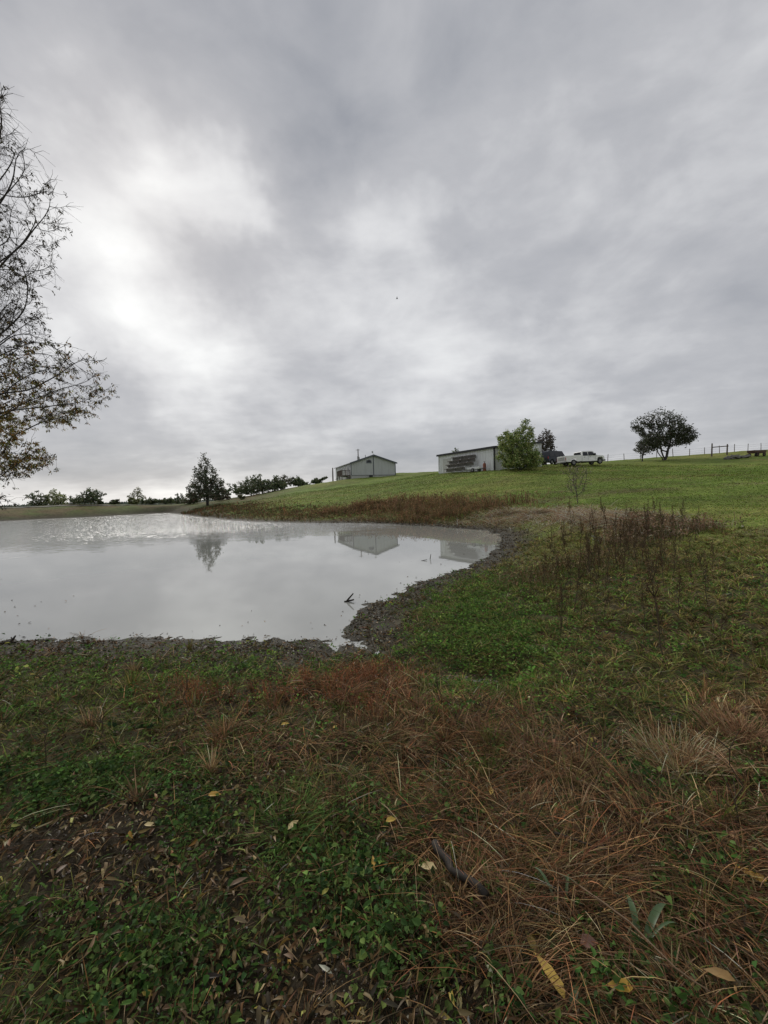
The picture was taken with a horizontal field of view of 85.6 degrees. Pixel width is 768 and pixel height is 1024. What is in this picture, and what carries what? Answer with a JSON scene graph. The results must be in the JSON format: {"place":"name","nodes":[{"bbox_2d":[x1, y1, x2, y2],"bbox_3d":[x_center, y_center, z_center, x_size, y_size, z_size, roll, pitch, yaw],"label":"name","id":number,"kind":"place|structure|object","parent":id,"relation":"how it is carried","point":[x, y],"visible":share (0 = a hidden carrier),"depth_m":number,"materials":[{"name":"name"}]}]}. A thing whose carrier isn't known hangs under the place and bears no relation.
{"place":"outdoors","nodes":[
{"label":"outdoors","id":0,"kind":"place"},
{"bbox_2d":[5,504,163,507],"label":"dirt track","id":1,"kind":"structure","parent":0,"point":[67,505],"depth_m":69.98,"materials":[{"name":"brown soil"}]},
{"bbox_2d":[0,513,502,683],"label":"pond water","id":2,"kind":"structure","parent":0,"point":[172,575],"depth_m":11.72,"materials":[{"name":"grey liquid"}]},
{"bbox_2d":[4,530,494,641],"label":"floating bits","id":3,"kind":"object","parent":2,"relation":"on","point":[219,625],"visible":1,"depth_m":6.78,"materials":[{"name":"brown plant"}]},
{"bbox_2d":[0,450,767,1023],"bbox_3d":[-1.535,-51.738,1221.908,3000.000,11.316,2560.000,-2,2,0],"label":"ground","id":4,"kind":"structure","parent":0,"point":[106,510],"depth_m":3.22,"materials":[{"name":"green plant"}]},
{"bbox_2d":[23,490,50,505],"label":"tree","id":5,"kind":"object","parent":4,"relation":"on","point":[35,501],"visible":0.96,"depth_m":73.51,"materials":[{"name":"green plant"}]},
{"bbox_2d":[32,702,56,773],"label":"dead plant","id":6,"kind":"object","parent":4,"relation":"on","point":[45,751],"visible":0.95,"depth_m":2.70,"materials":[{"name":"brown plant"}]},
{"bbox_2d":[43,488,68,505],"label":"tree","id":7,"kind":"object","parent":4,"relation":"on","point":[57,499],"visible":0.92,"depth_m":75.36,"materials":[{"name":"green plant"}]},
{"bbox_2d":[0,82,119,511],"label":"pecan tree","id":8,"kind":"object","parent":4,"relation":"on","point":[15,463],"visible":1,"depth_m":9.23,"materials":[{"name":"green plant"}]},
{"bbox_2d":[66,487,106,504],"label":"tree","id":9,"kind":"object","parent":4,"relation":"on","point":[90,498],"visible":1,"depth_m":73.40,"materials":[{"name":"green plant"}]},
{"bbox_2d":[85,707,106,755],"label":"dead plant","id":10,"kind":"object","parent":4,"relation":"on","point":[102,727],"visible":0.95,"depth_m":2.81,"materials":[{"name":"brown plant"}]},
{"bbox_2d":[1,499,212,506],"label":"woods","id":11,"kind":"object","parent":4,"relation":"on","point":[27,505],"visible":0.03,"depth_m":293.07,"materials":[{"name":"green plant"}]},
{"bbox_2d":[127,497,140,504],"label":"shrub","id":12,"kind":"object","parent":4,"relation":"on","point":[134,501],"visible":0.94,"depth_m":81.75,"materials":[{"name":"green plant"}]},
{"bbox_2d":[127,487,146,504],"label":"bare tree","id":13,"kind":"object","parent":4,"relation":"on","point":[137,493],"visible":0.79,"depth_m":87.78,"materials":[{"name":"grey plant"}]},
{"bbox_2d":[139,497,164,503],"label":"shrub","id":14,"kind":"object","parent":4,"relation":"on","point":[149,500],"visible":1,"depth_m":81.50,"materials":[{"name":"green plant"}]},
{"bbox_2d":[161,497,174,503],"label":"shrub","id":15,"kind":"object","parent":4,"relation":"on","point":[168,500],"visible":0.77,"depth_m":85.42,"materials":[{"name":"green plant"}]},
{"bbox_2d":[169,493,184,503],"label":"shrub","id":16,"kind":"object","parent":4,"relation":"on","point":[177,497],"visible":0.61,"depth_m":91.56,"materials":[{"name":"green plant"}]},
{"bbox_2d":[178,493,200,503],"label":"shrub","id":17,"kind":"object","parent":4,"relation":"on","point":[187,500],"visible":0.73,"depth_m":79.58,"materials":[{"name":"green plant"}]},
{"bbox_2d":[159,881,235,957],"bbox_3d":[-0.689,1.559,1.567,0.350,0.082,0.274,0,3,33],"label":"green grass tuft","id":18,"kind":"object","parent":4,"relation":"on","point":[188,921],"visible":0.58,"depth_m":1.60,"materials":[{"name":"green plant"}]},
{"bbox_2d":[185,452,228,505],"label":"pine tree","id":19,"kind":"object","parent":4,"relation":"on","point":[205,491],"visible":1,"depth_m":71.13,"materials":[{"name":"green plant"}]},
{"bbox_2d":[210,491,231,500],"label":"shrub","id":20,"kind":"object","parent":4,"relation":"on","point":[226,497],"visible":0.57,"depth_m":78.86,"materials":[{"name":"green plant"}]},
{"bbox_2d":[230,877,246,885],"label":"fallen leaf","id":21,"kind":"object","parent":4,"relation":"on","point":[238,880],"visible":1,"depth_m":1.70,"materials":[{"name":"beige plant"}]},
{"bbox_2d":[227,474,278,494],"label":"oak tree","id":22,"kind":"object","parent":4,"relation":"on","point":[242,489],"visible":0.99,"depth_m":86.36,"materials":[{"name":"green plant"}]},
{"bbox_2d":[255,475,287,490],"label":"oak tree","id":23,"kind":"object","parent":4,"relation":"on","point":[281,484],"visible":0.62,"depth_m":89.92,"materials":[{"name":"green plant"}]},
{"bbox_2d":[0,518,544,679],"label":"shore debris","id":24,"kind":"object","parent":4,"relation":"on","point":[353,620],"visible":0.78,"depth_m":6.15,"materials":[{"name":"brown soil"}]},
{"bbox_2d":[208,765,345,856],"bbox_3d":[-0.502,1.537,2.095,0.671,0.150,0.714,-2,2,0],"label":"green grass tuft","id":25,"kind":"object","parent":4,"relation":"on","point":[273,817],"visible":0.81,"depth_m":2.10,"materials":[{"name":"green plant"}]},
{"bbox_2d":[278,474,292,484],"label":"bare tree","id":26,"kind":"object","parent":4,"relation":"on","point":[284,476],"visible":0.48,"depth_m":95.57,"materials":[{"name":"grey plant"}]},
{"bbox_2d":[286,475,310,485],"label":"oak tree","id":27,"kind":"object","parent":4,"relation":"on","point":[297,481],"visible":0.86,"depth_m":97.66,"materials":[{"name":"green plant"}]},
{"bbox_2d":[311,476,327,483],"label":"oak tree","id":28,"kind":"object","parent":4,"relation":"on","point":[316,480],"visible":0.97,"depth_m":99.32,"materials":[{"name":"green plant"}]},
{"bbox_2d":[130,650,555,724],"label":"russet grass","id":29,"kind":"structure","parent":4,"relation":"on","point":[373,666],"depth_m":3.82,"materials":[{"name":"brown plant"}]},
{"bbox_2d":[334,451,396,480],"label":"house","id":30,"kind":"structure","parent":4,"relation":"on","point":[373,465],"depth_m":91.36,"materials":[{"name":"white metal"}]},
{"bbox_2d":[181,496,569,525],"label":"bank weeds","id":31,"kind":"object","parent":4,"relation":"on","point":[236,509],"visible":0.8,"depth_m":43.46,"materials":[{"name":"brown plant"}]},
{"bbox_2d":[1,735,763,1023],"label":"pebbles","id":32,"kind":"object","parent":4,"relation":"on","point":[255,913],"visible":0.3,"depth_m":1.60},
{"bbox_2d":[0,572,767,1023],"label":"dead grass","id":33,"kind":"structure","parent":4,"relation":"on","point":[532,926],"depth_m":1.92,"materials":[{"name":"brown plant"}]},
{"bbox_2d":[554,832,613,851],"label":"twig","id":34,"kind":"object","parent":33,"relation":"on","point":[573,839],"visible":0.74,"depth_m":1.88,"materials":[{"name":"wood"}]},
{"bbox_2d":[0,556,767,1023],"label":"leafy weeds","id":35,"kind":"object","parent":4,"relation":"on","point":[100,770],"visible":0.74,"depth_m":1.94,"materials":[{"name":"green plant"}]},
{"bbox_2d":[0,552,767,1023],"bbox_3d":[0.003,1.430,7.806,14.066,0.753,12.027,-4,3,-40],"label":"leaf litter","id":36,"kind":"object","parent":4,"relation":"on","point":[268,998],"visible":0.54,"depth_m":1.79,"materials":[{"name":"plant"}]},
{"bbox_2d":[0,586,767,1023],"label":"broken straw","id":37,"kind":"object","parent":4,"relation":"on","point":[432,850],"visible":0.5,"depth_m":1.78,"materials":[{"name":"brown plant"}]},
{"bbox_2d":[62,634,767,1001],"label":"standing grass","id":38,"kind":"structure","parent":4,"relation":"on","point":[362,724],"depth_m":2.53,"materials":[{"name":"plant"}]},
{"bbox_2d":[267,488,564,523],"bbox_3d":[2.477,-0.685,35.737,28.135,2.452,13.416,0,3,39],"label":"shore brush","id":39,"kind":"object","parent":4,"relation":"on","point":[402,507],"visible":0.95,"depth_m":33.28,"materials":[{"name":"brown plant"}]},
{"bbox_2d":[419,839,488,898],"bbox_3d":[0.269,1.509,1.721,0.140,0.061,0.319,-3,3,-33],"label":"stick","id":40,"kind":"object","parent":4,"relation":"on","point":[482,890],"depth_m":1.73,"materials":[{"name":"grey wood"}]},
{"bbox_2d":[444,454,475,472],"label":"bleachers","id":41,"kind":"object","parent":4,"relation":"on","point":[457,462],"visible":0.94,"depth_m":60.08,"materials":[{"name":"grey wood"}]},
{"bbox_2d":[467,466,484,471],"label":"flat trailer","id":42,"kind":"object","parent":4,"relation":"on","point":[472,469],"visible":0.94,"depth_m":57.09,"materials":[{"name":"white paint"}]},
{"bbox_2d":[197,464,767,582],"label":"pasture grass","id":43,"kind":"structure","parent":4,"relation":"on","point":[739,473],"depth_m":34.24,"materials":[{"name":"green plant"}]},
{"bbox_2d":[436,441,542,473],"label":"metal shed","id":44,"kind":"structure","parent":4,"relation":"on","point":[487,455],"depth_m":58.64,"materials":[{"name":"white metal"}]},
{"bbox_2d":[443,458,450,472],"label":"door","id":45,"kind":"structure","parent":44,"relation":"in","point":[445,462],"depth_m":64.30,"materials":[{"name":"white metal"}]},
{"bbox_2d":[495,418,545,469],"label":"leafy tree","id":46,"kind":"object","parent":4,"relation":"on","point":[518,454],"visible":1,"depth_m":51.93,"materials":[{"name":"green plant"}]},
{"bbox_2d":[524,927,539,959],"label":"fallen leaf","id":47,"kind":"object","parent":4,"relation":"on","point":[531,939],"visible":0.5,"depth_m":1.47,"materials":[{"name":"plant"}]},
{"bbox_2d":[536,428,556,464],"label":"tree","id":48,"kind":"object","parent":4,"relation":"on","point":[549,442],"visible":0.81,"depth_m":69.15,"materials":[{"name":"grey plant"}]},
{"bbox_2d":[529,867,568,923],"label":"broad leaf plant","id":49,"kind":"object","parent":4,"relation":"on","point":[548,883],"visible":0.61,"depth_m":1.64,"materials":[{"name":"green plant"}]},
{"bbox_2d":[535,953,564,997],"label":"fallen leaf","id":50,"kind":"object","parent":4,"relation":"on","point":[547,966],"visible":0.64,"depth_m":1.36,"materials":[{"name":"yellow plant"}]},
{"bbox_2d":[542,451,564,464],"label":"dark van","id":51,"kind":"object","parent":4,"relation":"on","point":[550,457],"visible":0.58,"depth_m":65.50,"materials":[{"name":"paint"}]},
{"bbox_2d":[475,687,646,789],"bbox_3d":[1.048,1.494,2.718,1.065,0.214,1.222,-2,2,-7],"label":"dry grass tuft","id":52,"kind":"object","parent":4,"relation":"on","point":[555,745],"visible":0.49,"depth_m":2.67,"materials":[{"name":"brown plant"}]},
{"bbox_2d":[555,585,566,636],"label":"dead weed","id":53,"kind":"object","parent":4,"relation":"on","point":[560,607],"visible":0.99,"depth_m":5.06,"materials":[{"name":"brown plant"}]},
{"bbox_2d":[557,583,567,633],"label":"dead weed","id":54,"kind":"object","parent":4,"relation":"on","point":[564,607],"visible":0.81,"depth_m":5.22,"materials":[{"name":"brown plant"}]},
{"bbox_2d":[560,527,566,556],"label":"dead weed","id":55,"kind":"object","parent":4,"relation":"on","point":[562,535],"visible":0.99,"depth_m":9.06,"materials":[{"name":"brown plant"}]},
{"bbox_2d":[549,984,578,1012],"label":"broad leaf plant","id":56,"kind":"object","parent":4,"relation":"on","point":[571,994],"visible":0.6,"depth_m":1.32,"materials":[{"name":"green plant"}]},
{"bbox_2d":[566,551,573,589],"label":"dead weed","id":57,"kind":"object","parent":4,"relation":"on","point":[570,567],"visible":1,"depth_m":7.15,"materials":[{"name":"brown plant"}]},
{"bbox_2d":[441,500,702,534],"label":"dry grass","id":58,"kind":"structure","parent":4,"relation":"on","point":[556,513],"depth_m":20.67,"materials":[{"name":"brown plant"}]},
{"bbox_2d":[562,462,593,503],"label":"bare shrub","id":59,"kind":"object","parent":4,"relation":"on","point":[574,474],"visible":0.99,"depth_m":26.11,"materials":[{"name":"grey plant"}]},
{"bbox_2d":[574,553,586,611],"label":"dead weed","id":60,"kind":"object","parent":4,"relation":"on","point":[579,569],"visible":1,"depth_m":5.88,"materials":[{"name":"brown plant"}]},
{"bbox_2d":[556,451,605,465],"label":"pickup truck","id":61,"kind":"object","parent":4,"relation":"on","point":[590,457],"visible":0.99,"depth_m":58.36,"materials":[{"name":"white paint"}]},
{"bbox_2d":[577,517,584,550],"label":"dead weed","id":62,"kind":"object","parent":4,"relation":"on","point":[582,528],"visible":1,"depth_m":11.41,"materials":[{"name":"brown plant"}]},
{"bbox_2d":[579,580,586,617],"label":"dead weed","id":63,"kind":"object","parent":4,"relation":"on","point":[581,608],"visible":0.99,"depth_m":5.64,"materials":[{"name":"brown plant"}]},
{"bbox_2d":[580,934,597,947],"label":"fallen leaf","id":64,"kind":"object","parent":4,"relation":"on","point":[589,939],"visible":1,"depth_m":1.46,"materials":[{"name":"brown plant"}]},
{"bbox_2d":[584,545,593,590],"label":"dead weed","id":65,"kind":"object","parent":4,"relation":"on","point":[588,562],"visible":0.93,"depth_m":6.82,"materials":[{"name":"brown plant"}]},
{"bbox_2d":[585,533,596,580],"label":"dead weed","id":66,"kind":"object","parent":4,"relation":"on","point":[588,547],"visible":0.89,"depth_m":7.67,"materials":[{"name":"brown plant"}]},
{"bbox_2d":[596,528,603,565],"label":"dead weed","id":67,"kind":"object","parent":4,"relation":"on","point":[600,543],"visible":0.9,"depth_m":8.88,"materials":[{"name":"brown plant"}]},
{"bbox_2d":[601,574,610,619],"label":"dead weed","id":68,"kind":"object","parent":4,"relation":"on","point":[608,599],"visible":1,"depth_m":5.61,"materials":[{"name":"brown plant"}]},
{"bbox_2d":[603,528,613,583],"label":"dead weed","id":69,"kind":"object","parent":4,"relation":"on","point":[608,550],"visible":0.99,"depth_m":7.49,"materials":[{"name":"brown plant"}]},
{"bbox_2d":[472,531,753,591],"bbox_3d":[5.132,1.035,9.630,4.553,0.785,6.958,0,3,30],"label":"brown weed bed","id":70,"kind":"object","parent":4,"relation":"on","point":[563,562],"visible":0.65,"depth_m":8.61,"materials":[{"name":"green plant"}]},
{"bbox_2d":[609,512,617,545],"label":"dead weed","id":71,"kind":"object","parent":4,"relation":"on","point":[613,526],"visible":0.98,"depth_m":10.16,"materials":[{"name":"brown plant"}]},
{"bbox_2d":[606,978,632,991],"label":"fallen leaf","id":72,"kind":"object","parent":4,"relation":"on","point":[623,980],"visible":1,"depth_m":1.31,"materials":[{"name":"yellow plant"}]},
{"bbox_2d":[618,518,624,549],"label":"dead weed","id":73,"kind":"object","parent":4,"relation":"on","point":[620,533],"visible":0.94,"depth_m":9.84,"materials":[{"name":"brown plant"}]},
{"bbox_2d":[622,522,629,574],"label":"dead weed","id":74,"kind":"object","parent":4,"relation":"on","point":[625,543],"visible":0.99,"depth_m":7.86,"materials":[{"name":"brown plant"}]},
{"bbox_2d":[622,613,629,643],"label":"dead weed","id":75,"kind":"object","parent":4,"relation":"on","point":[627,624],"visible":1,"depth_m":4.70,"materials":[{"name":"brown plant"}]},
{"bbox_2d":[631,518,638,565],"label":"dead weed","id":76,"kind":"object","parent":4,"relation":"on","point":[635,543],"visible":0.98,"depth_m":8.48,"materials":[{"name":"brown plant"}]},
{"bbox_2d":[633,440,650,460],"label":"tree","id":77,"kind":"object","parent":4,"relation":"on","point":[641,450],"visible":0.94,"depth_m":72.49,"materials":[{"name":"green plant"}]},
{"bbox_2d":[606,894,678,982],"bbox_3d":[0.954,1.503,1.510,0.238,0.092,0.234,1,3,45],"label":"broad leaf plant","id":78,"kind":"object","parent":4,"relation":"on","point":[656,910],"visible":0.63,"depth_m":1.50,"materials":[{"name":"green plant"}]},
{"bbox_2d":[638,579,647,629],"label":"dead weed","id":79,"kind":"object","parent":4,"relation":"on","point":[642,599],"visible":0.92,"depth_m":5.03,"materials":[{"name":"brown plant"}]},
{"bbox_2d":[579,885,710,992],"bbox_3d":[0.879,1.462,1.445,0.034,0.039,0.436,-3,3,-27],"label":"dry stalk","id":80,"kind":"object","parent":4,"relation":"on","point":[612,909],"visible":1,"depth_m":1.43,"materials":[{"name":"brown plant"}]},
{"bbox_2d":[643,506,650,556],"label":"dead weed","id":81,"kind":"object","parent":4,"relation":"on","point":[647,526],"visible":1,"depth_m":9.53,"materials":[{"name":"brown plant"}]},
{"bbox_2d":[642,546,664,660],"bbox_3d":[2.833,0.970,4.308,0.167,1.250,0.174,-7,-1,-16],"label":"dead weed","id":82,"kind":"object","parent":4,"relation":"on","point":[648,590],"visible":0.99,"depth_m":4.32,"materials":[{"name":"brown plant"}]},
{"bbox_2d":[655,502,665,548],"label":"dead weed","id":83,"kind":"object","parent":4,"relation":"on","point":[661,522],"visible":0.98,"depth_m":9.90,"materials":[{"name":"brown plant"}]},
{"bbox_2d":[655,605,665,648],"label":"dead weed","id":84,"kind":"object","parent":4,"relation":"on","point":[660,621],"visible":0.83,"depth_m":4.53,"materials":[{"name":"brown plant"}]},
{"bbox_2d":[657,540,665,586],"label":"dead weed","id":85,"kind":"object","parent":4,"relation":"on","point":[659,558],"visible":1,"depth_m":6.49,"materials":[{"name":"brown plant"}]},
{"bbox_2d":[630,406,700,459],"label":"oak tree","id":86,"kind":"object","parent":4,"relation":"on","point":[681,436],"visible":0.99,"depth_m":70.19,"materials":[{"name":"green plant"}]},
{"bbox_2d":[583,503,749,545],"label":"tall dead grass","id":87,"kind":"structure","parent":4,"relation":"on","point":[686,524],"depth_m":13.11,"materials":[{"name":"brown plant"}]},
{"bbox_2d":[669,506,673,545],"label":"dead weed","id":88,"kind":"object","parent":4,"relation":"on","point":[672,512],"visible":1,"depth_m":10.96,"materials":[{"name":"brown plant"}]},
{"bbox_2d":[672,531,680,574],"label":"dead weed","id":89,"kind":"object","parent":4,"relation":"on","point":[674,544],"visible":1,"depth_m":7.39,"materials":[{"name":"brown plant"}]},
{"bbox_2d":[675,565,685,612],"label":"dead weed","id":90,"kind":"object","parent":4,"relation":"on","point":[679,591],"visible":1,"depth_m":5.29,"materials":[{"name":"brown plant"}]},
{"bbox_2d":[607,444,753,461],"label":"wire fence","id":91,"kind":"object","parent":4,"relation":"on","point":[689,452],"visible":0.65,"depth_m":83.69,"materials":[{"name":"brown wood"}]},
{"bbox_2d":[607,714,762,786],"bbox_3d":[1.806,1.486,2.543,0.834,0.253,0.829,0,3,30],"label":"dry grass tuft","id":92,"kind":"object","parent":4,"relation":"on","point":[656,742],"visible":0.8,"depth_m":2.60,"materials":[{"name":"beige plant"}]},
{"bbox_2d":[687,555,693,591],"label":"dead weed","id":93,"kind":"object","parent":4,"relation":"on","point":[690,572],"visible":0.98,"depth_m":6.28,"materials":[{"name":"brown plant"}]},
{"bbox_2d":[696,550,709,603],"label":"dead weed","id":94,"kind":"object","parent":4,"relation":"on","point":[705,569],"visible":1,"depth_m":5.55,"materials":[{"name":"brown plant"}]},
{"bbox_2d":[707,605,714,635],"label":"dead weed","id":95,"kind":"object","parent":4,"relation":"on","point":[710,619],"visible":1,"depth_m":4.71,"materials":[{"name":"brown plant"}]},
{"bbox_2d":[709,540,717,572],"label":"dead weed","id":96,"kind":"object","parent":4,"relation":"on","point":[712,547],"visible":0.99,"depth_m":7.47,"materials":[{"name":"brown plant"}]},
{"bbox_2d":[704,967,734,980],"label":"fallen leaf","id":97,"kind":"object","parent":4,"relation":"on","point":[721,973],"visible":1,"depth_m":1.33,"materials":[{"name":"beige plant"}]},
{"bbox_2d":[711,443,727,456],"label":"gate frame","id":98,"kind":"object","parent":4,"relation":"on","point":[712,447],"visible":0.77,"depth_m":73.60,"materials":[{"name":"grey wood"}]},
{"bbox_2d":[677,694,767,751],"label":"dry grass tuft","id":99,"kind":"object","parent":4,"relation":"on","point":[732,727],"visible":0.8,"depth_m":2.87,"materials":[{"name":"beige plant"}]},
{"bbox_2d":[703,728,743,827],"bbox_3d":[1.673,1.303,2.010,0.295,0.575,0.112,-3,3,-28],"label":"dead plant","id":100,"kind":"object","parent":4,"relation":"on","point":[736,796],"visible":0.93,"depth_m":1.99,"materials":[{"name":"brown plant"}]},
{"bbox_2d":[719,609,728,644],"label":"dead weed","id":101,"kind":"object","parent":4,"relation":"on","point":[721,625],"visible":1,"depth_m":4.44,"materials":[{"name":"brown plant"}]},
{"bbox_2d":[723,454,750,459],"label":"rubble heap","id":102,"kind":"object","parent":4,"relation":"on","point":[735,457],"visible":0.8,"depth_m":65.01,"materials":[{"name":"stone"}]},
{"bbox_2d":[746,450,766,456],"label":"farm cart","id":103,"kind":"object","parent":4,"relation":"on","point":[756,452],"visible":0.8,"depth_m":65.19,"materials":[{"name":"wood"}]},
{"bbox_2d":[0,0,767,505],"label":"sky","id":104,"kind":"structure","parent":0,"point":[562,205],"materials":[{"name":"grey"}]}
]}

